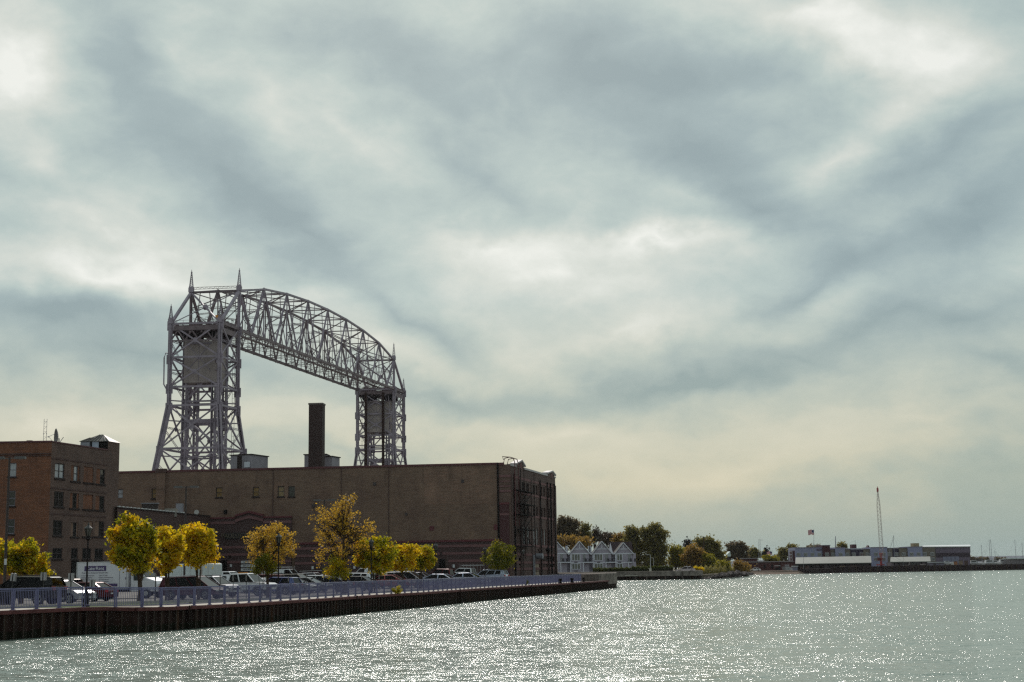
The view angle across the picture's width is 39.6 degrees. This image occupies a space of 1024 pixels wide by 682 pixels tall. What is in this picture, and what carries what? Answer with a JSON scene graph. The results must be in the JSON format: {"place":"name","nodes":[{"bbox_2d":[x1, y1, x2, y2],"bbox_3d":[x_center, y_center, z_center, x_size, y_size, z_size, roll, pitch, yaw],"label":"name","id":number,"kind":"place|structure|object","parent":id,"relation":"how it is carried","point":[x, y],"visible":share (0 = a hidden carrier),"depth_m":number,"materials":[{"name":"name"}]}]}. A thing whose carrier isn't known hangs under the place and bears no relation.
{"place":"outdoors","nodes":[
{"label":"outdoors","id":0,"kind":"place"},
{"bbox_2d":[1,582,494,605],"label":"ground","id":1,"kind":"structure","parent":0,"point":[122,595],"depth_m":120.69,"materials":[{"name":"concrete"}]},
{"bbox_2d":[9,573,16,605],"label":"parking sign","id":2,"kind":"object","parent":1,"relation":"on","point":[13,576],"visible":0.88,"depth_m":84.78,"materials":[{"name":"grey metal"}]},
{"bbox_2d":[0,456,26,604],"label":"floodlight pole","id":3,"kind":"object","parent":1,"relation":"on","point":[7,517],"visible":0.69,"depth_m":94.38,"materials":[{"name":"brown metal"}]},
{"bbox_2d":[0,536,56,603],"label":"maple tree","id":4,"kind":"object","parent":1,"relation":"on","point":[22,558],"visible":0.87,"depth_m":102.36,"materials":[{"name":"yellow plant"}]},
{"bbox_2d":[0,575,67,604],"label":"sport utility car","id":5,"kind":"object","parent":1,"relation":"on","point":[28,581],"visible":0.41,"depth_m":88.42,"materials":[{"name":"black paint"}]},
{"bbox_2d":[40,572,46,604],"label":"parking sign","id":6,"kind":"object","parent":1,"relation":"on","point":[43,576],"visible":0.79,"depth_m":82.82,"materials":[{"name":"grey metal"}]},
{"bbox_2d":[0,434,119,583],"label":"apartment block","id":7,"kind":"structure","parent":1,"relation":"on","point":[61,495],"depth_m":161.73,"materials":[{"name":"orange brick"}]},
{"bbox_2d":[8,519,14,535],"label":"window","id":8,"kind":"structure","parent":7,"relation":"in","point":[11,522],"depth_m":159.10,"materials":[{"name":"grey glass"}]},
{"bbox_2d":[7,463,16,477],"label":"window","id":9,"kind":"structure","parent":7,"relation":"in","point":[13,465],"depth_m":160.15,"materials":[{"name":"grey glass"}]},
{"bbox_2d":[9,491,15,506],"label":"window","id":10,"kind":"structure","parent":7,"relation":"in","point":[11,493],"depth_m":159.61,"materials":[{"name":"grey glass"}]},
{"bbox_2d":[52,520,62,536],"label":"window","id":11,"kind":"structure","parent":7,"relation":"in","point":[57,524],"depth_m":160.74,"materials":[{"name":"grey glass"}]},
{"bbox_2d":[52,548,63,560],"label":"window","id":12,"kind":"structure","parent":7,"relation":"in","point":[57,552],"depth_m":160.41,"materials":[{"name":"grey glass"}]},
{"bbox_2d":[53,491,64,508],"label":"window","id":13,"kind":"structure","parent":7,"relation":"in","point":[58,496],"depth_m":161.21,"materials":[{"name":"grey glass"}]},
{"bbox_2d":[54,463,65,480],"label":"window","id":14,"kind":"structure","parent":7,"relation":"in","point":[59,468],"depth_m":161.72,"materials":[{"name":"grey glass"}]},
{"bbox_2d":[70,548,78,560],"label":"window","id":15,"kind":"structure","parent":7,"relation":"in","point":[73,550],"depth_m":163.67,"materials":[{"name":"grey glass"}]},
{"bbox_2d":[71,561,78,578],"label":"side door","id":16,"kind":"structure","parent":7,"relation":"in","point":[73,563],"depth_m":163.27,"materials":[{"name":"black"}]},
{"bbox_2d":[82,548,91,560],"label":"window","id":17,"kind":"structure","parent":7,"relation":"in","point":[84,552],"depth_m":166.21,"materials":[{"name":"grey glass"}]},
{"bbox_2d":[94,548,103,560],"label":"window","id":18,"kind":"structure","parent":7,"relation":"in","point":[98,552],"depth_m":168.91,"materials":[{"name":"grey glass"}]},
{"bbox_2d":[99,496,103,509],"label":"window","id":19,"kind":"structure","parent":7,"relation":"in","point":[101,498],"depth_m":170.27,"materials":[{"name":"grey glass"}]},
{"bbox_2d":[29,580,96,603],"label":"hatchback car","id":20,"kind":"object","parent":1,"relation":"on","point":[74,584],"visible":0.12,"depth_m":96.83,"materials":[{"name":"silver paint"}]},
{"bbox_2d":[62,582,117,601],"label":"sedan car","id":21,"kind":"object","parent":1,"relation":"on","point":[109,593],"visible":0.3,"depth_m":109.54,"materials":[{"name":"red paint"}]},
{"bbox_2d":[16,602,206,608],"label":"verge","id":22,"kind":"structure","parent":1,"relation":"on","point":[151,605],"depth_m":79.51,"materials":[{"name":"grey concrete"}]},
{"bbox_2d":[368,538,373,580],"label":"street lamp","id":23,"kind":"object","parent":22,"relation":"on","point":[371,542],"visible":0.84,"depth_m":118.69,"materials":[{"name":"black metal"}]},
{"bbox_2d":[76,562,161,598],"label":"box truck","id":24,"kind":"object","parent":1,"relation":"on","point":[110,574],"visible":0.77,"depth_m":121.50,"materials":[{"name":"white paint"}]},
{"bbox_2d":[104,511,164,600],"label":"maple tree","id":25,"kind":"object","parent":1,"relation":"on","point":[135,547],"visible":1,"depth_m":90.65,"materials":[{"name":"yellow plant"}]},
{"bbox_2d":[115,503,210,576],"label":"annex building","id":26,"kind":"structure","parent":1,"relation":"on","point":[174,518],"depth_m":187.95,"materials":[{"name":"brick"}]},
{"bbox_2d":[154,524,187,600],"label":"maple tree","id":27,"kind":"object","parent":1,"relation":"on","point":[173,545],"visible":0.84,"depth_m":95.59,"materials":[{"name":"yellow plant"}]},
{"bbox_2d":[174,486,198,574],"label":"floodlight pole","id":28,"kind":"object","parent":1,"relation":"on","point":[184,567],"visible":0.52,"depth_m":125.36,"materials":[{"name":"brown metal"}]},
{"bbox_2d":[161,563,221,576],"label":"cargo trailer","id":29,"kind":"object","parent":1,"relation":"on","point":[207,570],"visible":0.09,"depth_m":138.20,"materials":[{"name":"beige metal"}]},
{"bbox_2d":[159,575,227,599],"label":"minivan","id":30,"kind":"object","parent":1,"relation":"on","point":[186,581],"visible":0.52,"depth_m":111.84,"materials":[{"name":"black paint"}]},
{"bbox_2d":[179,521,221,599],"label":"maple tree","id":31,"kind":"object","parent":1,"relation":"on","point":[201,550],"visible":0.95,"depth_m":99.46,"materials":[{"name":"yellow plant"}]},
{"bbox_2d":[190,575,242,597],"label":"sport utility car","id":32,"kind":"object","parent":1,"relation":"on","point":[224,581],"visible":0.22,"depth_m":118.87,"materials":[{"name":"silver paint"}]},
{"bbox_2d":[215,572,276,595],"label":"car","id":33,"kind":"object","parent":1,"relation":"on","point":[240,579],"visible":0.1,"depth_m":124.52,"materials":[{"name":"white paint"}]},
{"bbox_2d":[1,582,510,608],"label":"kerb","id":34,"kind":"structure","parent":1,"relation":"on","point":[136,602],"depth_m":86.10,"materials":[{"name":"concrete"}]},
{"bbox_2d":[247,550,281,587],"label":"tree","id":35,"kind":"object","parent":1,"relation":"on","point":[268,567],"visible":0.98,"depth_m":110.45,"materials":[{"name":"green plant"}]},
{"bbox_2d":[243,521,298,597],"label":"elm tree","id":36,"kind":"object","parent":1,"relation":"on","point":[264,537],"visible":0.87,"depth_m":111.71,"materials":[{"name":"yellow plant"}]},
{"bbox_2d":[250,577,302,594],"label":"hatchback car","id":37,"kind":"object","parent":1,"relation":"on","point":[283,580],"visible":0.14,"depth_m":128.32,"materials":[{"name":"blue paint"}]},
{"bbox_2d":[15,581,539,608],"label":"grass strip","id":38,"kind":"object","parent":1,"relation":"on","point":[117,604],"depth_m":78.88,"materials":[{"name":"green plant"}]},
{"bbox_2d":[83,522,92,606],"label":"street lamp","id":39,"kind":"object","parent":38,"relation":"on","point":[88,528],"visible":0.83,"depth_m":78.64,"materials":[{"name":"black metal"}]},
{"bbox_2d":[276,533,281,598],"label":"street lamp","id":40,"kind":"object","parent":38,"relation":"on","point":[278,538],"visible":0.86,"depth_m":100.90,"materials":[{"name":"black metal"}]},
{"bbox_2d":[352,533,400,592],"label":"maple tree","id":41,"kind":"object","parent":38,"relation":"on","point":[383,550],"visible":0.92,"depth_m":124.92,"materials":[{"name":"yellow plant"}]},
{"bbox_2d":[390,541,422,584],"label":"maple tree","id":42,"kind":"object","parent":38,"relation":"on","point":[405,555],"visible":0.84,"depth_m":136.97,"materials":[{"name":"yellow plant"}]},
{"bbox_2d":[261,566,296,573],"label":"cargo van","id":43,"kind":"object","parent":1,"relation":"on","point":[281,570],"visible":0.09,"depth_m":180.96,"materials":[{"name":"white paint"}]},
{"bbox_2d":[283,573,305,576],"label":"sport utility car","id":44,"kind":"object","parent":1,"relation":"on","point":[293,575],"visible":0.06,"depth_m":155.44,"materials":[{"name":"beige paint"}]},
{"bbox_2d":[297,577,331,592],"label":"sedan car","id":45,"kind":"object","parent":1,"relation":"on","point":[312,580],"visible":0.13,"depth_m":139.49,"materials":[{"name":"grey paint"}]},
{"bbox_2d":[313,499,334,576],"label":"floodlight pole","id":46,"kind":"object","parent":1,"relation":"on","point":[324,527],"visible":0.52,"depth_m":148.81,"materials":[{"name":"brown metal"}]},
{"bbox_2d":[318,577,348,588],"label":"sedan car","id":47,"kind":"object","parent":1,"relation":"on","point":[329,580],"visible":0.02,"depth_m":141.18,"materials":[{"name":"silver paint"}]},
{"bbox_2d":[323,554,351,593],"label":"tree","id":48,"kind":"object","parent":1,"relation":"on","point":[337,569],"visible":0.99,"depth_m":122.27,"materials":[{"name":"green plant"}]},
{"bbox_2d":[118,403,557,581],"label":"warehouse building","id":49,"kind":"structure","parent":1,"relation":"on","point":[459,514],"depth_m":201.86,"materials":[{"name":"brown brick"}]},
{"bbox_2d":[215,487,222,498],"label":"window","id":50,"kind":"structure","parent":49,"relation":"in","point":[218,490],"depth_m":204.04,"materials":[{"name":"brown glass"}]},
{"bbox_2d":[277,486,284,497],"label":"window","id":51,"kind":"structure","parent":49,"relation":"in","point":[280,488],"depth_m":203.05,"materials":[{"name":"brown glass"}]},
{"bbox_2d":[287,486,295,497],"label":"window","id":52,"kind":"structure","parent":49,"relation":"in","point":[291,488],"depth_m":202.85,"materials":[{"name":"grey glass"}]},
{"bbox_2d":[305,493,375,593],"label":"cottonwood tree","id":53,"kind":"object","parent":1,"relation":"on","point":[342,529],"visible":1,"depth_m":123.73,"materials":[{"name":"yellow plant"}]},
{"bbox_2d":[347,576,372,589],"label":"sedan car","id":54,"kind":"object","parent":1,"relation":"on","point":[358,578],"visible":0.05,"depth_m":147.20,"materials":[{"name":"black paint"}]},
{"bbox_2d":[347,572,374,579],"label":"sport utility car","id":55,"kind":"object","parent":1,"relation":"on","point":[362,573],"visible":0.09,"depth_m":156.95,"materials":[{"name":"white paint"}]},
{"bbox_2d":[376,575,413,587],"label":"sedan car","id":56,"kind":"object","parent":1,"relation":"on","point":[389,577],"visible":0.2,"depth_m":157.20,"materials":[{"name":"red paint"}]},
{"bbox_2d":[385,571,423,587],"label":"minivan","id":57,"kind":"object","parent":1,"relation":"on","point":[410,575],"visible":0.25,"depth_m":160.00,"materials":[{"name":"silver paint"}]},
{"bbox_2d":[410,544,437,588],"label":"maple tree","id":58,"kind":"object","parent":1,"relation":"on","point":[425,559],"visible":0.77,"depth_m":143.63,"materials":[{"name":"yellow plant"}]},
{"bbox_2d":[422,574,454,586],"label":"sedan car","id":59,"kind":"object","parent":1,"relation":"on","point":[439,576],"visible":0.26,"depth_m":160.00,"materials":[{"name":"silver paint"}]},
{"bbox_2d":[428,569,454,575],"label":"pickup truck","id":60,"kind":"object","parent":1,"relation":"on","point":[451,572],"visible":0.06,"depth_m":173.03,"materials":[{"name":"white paint"}]},
{"bbox_2d":[453,573,487,584],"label":"sedan car","id":61,"kind":"object","parent":1,"relation":"on","point":[463,575],"visible":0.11,"depth_m":169.15,"materials":[{"name":"grey paint"}]},
{"bbox_2d":[473,569,509,583],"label":"sport utility car","id":62,"kind":"object","parent":1,"relation":"on","point":[490,573],"visible":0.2,"depth_m":175.71,"materials":[{"name":"blue paint"}]},
{"bbox_2d":[480,538,516,582],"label":"maple tree","id":63,"kind":"object","parent":1,"relation":"on","point":[503,556],"visible":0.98,"depth_m":176.28,"materials":[{"name":"green plant"}]},
{"bbox_2d":[455,564,483,573],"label":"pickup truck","id":64,"kind":"object","parent":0,"point":[470,570],"visible":0.12,"depth_m":183.85,"materials":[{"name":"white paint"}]},
{"bbox_2d":[0,568,1023,681],"bbox_3d":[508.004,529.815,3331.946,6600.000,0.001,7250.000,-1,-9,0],"label":"water","id":65,"kind":"structure","parent":0,"point":[947,626],"depth_m":60.15,"materials":[{"name":"grey liquid"}]},
{"bbox_2d":[0,580,608,639],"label":"sheet pile wall","id":66,"kind":"structure","parent":65,"relation":"in","point":[33,623],"depth_m":81.76,"materials":[{"name":"brown metal"}]},
{"bbox_2d":[0,581,587,610],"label":"walkway","id":67,"kind":"structure","parent":66,"relation":"on","point":[284,599],"depth_m":94.01,"materials":[{"name":"concrete"}]},
{"bbox_2d":[0,574,580,609],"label":"quay railing","id":68,"kind":"object","parent":67,"relation":"on","point":[354,588],"visible":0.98,"depth_m":90.50,"materials":[{"name":"metal"}]},
{"bbox_2d":[557,572,616,587],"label":"quay end wall","id":69,"kind":"structure","parent":65,"relation":"in","point":[612,579],"depth_m":207.22,"materials":[{"name":"concrete"}]},
{"bbox_2d":[558,570,702,579],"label":"canal pier","id":70,"kind":"structure","parent":65,"relation":"in","point":[658,575],"depth_m":336.49,"materials":[{"name":"concrete"}]},
{"bbox_2d":[593,565,673,571],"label":"hedge","id":71,"kind":"object","parent":70,"relation":"on","point":[644,568],"visible":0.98,"depth_m":345.19,"materials":[{"name":"green plant"}]},
{"bbox_2d":[0,0,1023,561],"label":"sky","id":72,"kind":"structure","parent":0,"point":[747,271],"materials":[{"name":"grey"}]},
{"bbox_2d":[673,569,748,577],"bbox_3d":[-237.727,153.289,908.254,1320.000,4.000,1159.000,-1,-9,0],"label":"land","id":73,"kind":"structure","parent":0,"point":[706,575],"depth_m":354.63,"materials":[{"name":"soil"}]},
{"bbox_2d":[557,514,584,549],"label":"tree","id":74,"kind":"object","parent":73,"relation":"on","point":[568,524],"visible":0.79,"depth_m":435.10,"materials":[{"name":"green plant"}]},
{"bbox_2d":[557,532,598,550],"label":"tree","id":75,"kind":"object","parent":73,"relation":"on","point":[571,541],"visible":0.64,"depth_m":419.64,"materials":[{"name":"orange plant"}]},
{"bbox_2d":[578,521,592,538],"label":"tree","id":76,"kind":"object","parent":73,"relation":"on","point":[584,528],"visible":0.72,"depth_m":437.28,"materials":[{"name":"green plant"}]},
{"bbox_2d":[557,541,635,571],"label":"row houses","id":77,"kind":"structure","parent":73,"relation":"on","point":[579,557],"depth_m":385.50,"materials":[{"name":"grey"}]},
{"bbox_2d":[590,525,608,547],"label":"tree","id":78,"kind":"object","parent":73,"relation":"on","point":[598,536],"visible":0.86,"depth_m":445.15,"materials":[{"name":"green plant"}]},
{"bbox_2d":[597,531,617,546],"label":"tree","id":79,"kind":"object","parent":73,"relation":"on","point":[607,541],"visible":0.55,"depth_m":449.88,"materials":[{"name":"green plant"}]},
{"bbox_2d":[609,531,624,541],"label":"tree","id":80,"kind":"object","parent":73,"relation":"on","point":[617,537],"visible":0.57,"depth_m":444.65,"materials":[{"name":"orange plant"}]},
{"bbox_2d":[608,542,635,566],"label":"dark roofed house","id":81,"kind":"structure","parent":73,"relation":"on","point":[612,546],"depth_m":412.57,"materials":[{"name":"grey"}]},
{"bbox_2d":[620,524,643,566],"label":"tree","id":82,"kind":"object","parent":73,"relation":"on","point":[630,534],"visible":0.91,"depth_m":424.91,"materials":[{"name":"green plant"}]},
{"bbox_2d":[633,521,670,566],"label":"tree","id":83,"kind":"object","parent":73,"relation":"on","point":[653,535],"visible":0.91,"depth_m":422.44,"materials":[{"name":"green plant"}]},
{"bbox_2d":[665,541,687,569],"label":"tree","id":84,"kind":"object","parent":73,"relation":"on","point":[675,558],"visible":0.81,"depth_m":425.96,"materials":[{"name":"green plant"}]},
{"bbox_2d":[678,542,707,567],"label":"tree","id":85,"kind":"object","parent":73,"relation":"on","point":[691,556],"visible":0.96,"depth_m":418.42,"materials":[{"name":"orange plant"}]},
{"bbox_2d":[692,533,727,567],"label":"tree","id":86,"kind":"object","parent":73,"relation":"on","point":[712,546],"visible":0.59,"depth_m":434.45,"materials":[{"name":"green plant"}]},
{"bbox_2d":[701,551,718,567],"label":"tree","id":87,"kind":"object","parent":73,"relation":"on","point":[710,560],"visible":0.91,"depth_m":417.74,"materials":[{"name":"green plant"}]},
{"bbox_2d":[696,565,734,573],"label":"ground cover","id":88,"kind":"object","parent":73,"relation":"on","point":[710,569],"visible":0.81,"depth_m":387.55,"materials":[{"name":"plant"}]},
{"bbox_2d":[713,559,732,570],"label":"shrub","id":89,"kind":"object","parent":73,"relation":"on","point":[722,563],"visible":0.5,"depth_m":412.24,"materials":[{"name":"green plant"}]},
{"bbox_2d":[701,570,753,578],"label":"shore rocks","id":90,"kind":"object","parent":73,"relation":"on","point":[736,573],"visible":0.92,"depth_m":344.86,"materials":[{"name":"stone"}]},
{"bbox_2d":[724,540,750,561],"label":"tree","id":91,"kind":"object","parent":73,"relation":"on","point":[739,549],"visible":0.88,"depth_m":552.36,"materials":[{"name":"green plant"}]},
{"bbox_2d":[731,558,752,571],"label":"shrub","id":92,"kind":"object","parent":73,"relation":"on","point":[740,566],"visible":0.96,"depth_m":425.34,"materials":[{"name":"green plant"}]},
{"bbox_2d":[748,545,764,559],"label":"tree","id":93,"kind":"object","parent":73,"relation":"on","point":[753,552],"visible":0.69,"depth_m":557.59,"materials":[{"name":"green plant"}]},
{"bbox_2d":[740,558,793,570],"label":"brick depot","id":94,"kind":"structure","parent":73,"relation":"on","point":[765,565],"depth_m":513.43,"materials":[{"name":"brown"}]},
{"bbox_2d":[761,554,779,560],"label":"tree","id":95,"kind":"object","parent":73,"relation":"on","point":[768,557],"visible":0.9,"depth_m":551.90,"materials":[{"name":"green plant"}]},
{"bbox_2d":[776,542,797,560],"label":"tree","id":96,"kind":"object","parent":73,"relation":"on","point":[782,554],"visible":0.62,"depth_m":591.81,"materials":[{"name":"green plant"}]},
{"bbox_2d":[795,556,870,568],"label":"harbour shed","id":97,"kind":"structure","parent":73,"relation":"on","point":[825,562],"depth_m":526.13,"materials":[{"name":"grey metal"}]},
{"bbox_2d":[788,543,935,565],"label":"harbor building","id":98,"kind":"structure","parent":73,"relation":"on","point":[915,550],"depth_m":552.87,"materials":[{"name":"grey metal"}]},
{"bbox_2d":[876,487,893,565],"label":"lattice crane","id":99,"kind":"object","parent":73,"relation":"on","point":[880,559],"visible":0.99,"depth_m":539.91,"materials":[{"name":"grey metal"}]},
{"bbox_2d":[887,556,930,565],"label":"harbour shed","id":100,"kind":"structure","parent":73,"relation":"on","point":[897,561],"depth_m":531.16,"materials":[{"name":"grey metal"}]},
{"bbox_2d":[798,563,1023,573],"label":"timber quay","id":101,"kind":"structure","parent":73,"relation":"on","point":[905,568],"depth_m":501.13,"materials":[{"name":"brown wood"}]},
{"bbox_2d":[923,545,970,564],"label":"grey warehouse","id":102,"kind":"structure","parent":73,"relation":"on","point":[951,553],"depth_m":553.45,"materials":[{"name":"grey metal"}]},
{"bbox_2d":[943,556,958,562],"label":"hangar door","id":103,"kind":"structure","parent":102,"relation":"in","point":[950,559],"depth_m":553.02,"materials":[{"name":"grey metal"}]},
{"bbox_2d":[749,570,804,574],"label":"beach","id":104,"kind":"structure","parent":0,"point":[776,572],"depth_m":479.90,"materials":[{"name":"sand"}]},
{"bbox_2d":[636,556,1023,567],"bbox_3d":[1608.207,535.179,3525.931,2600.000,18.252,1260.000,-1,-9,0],"label":"hills","id":105,"kind":"structure","parent":0,"point":[991,558],"depth_m":3279.01,"materials":[{"name":"green plant"}]},
{"bbox_2d":[1002,558,1023,563],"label":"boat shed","id":106,"kind":"object","parent":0,"point":[1013,560],"visible":0.83,"depth_m":592.50,"materials":[{"name":"grey"}]},
{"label":"land","id":107,"kind":"structure","parent":0,"visible":0},
{"bbox_2d":[152,268,406,469],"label":"lift bridge","id":108,"kind":"structure","parent":107,"relation":"on","point":[206,361],"depth_m":307.77,"materials":[{"name":"metal"}]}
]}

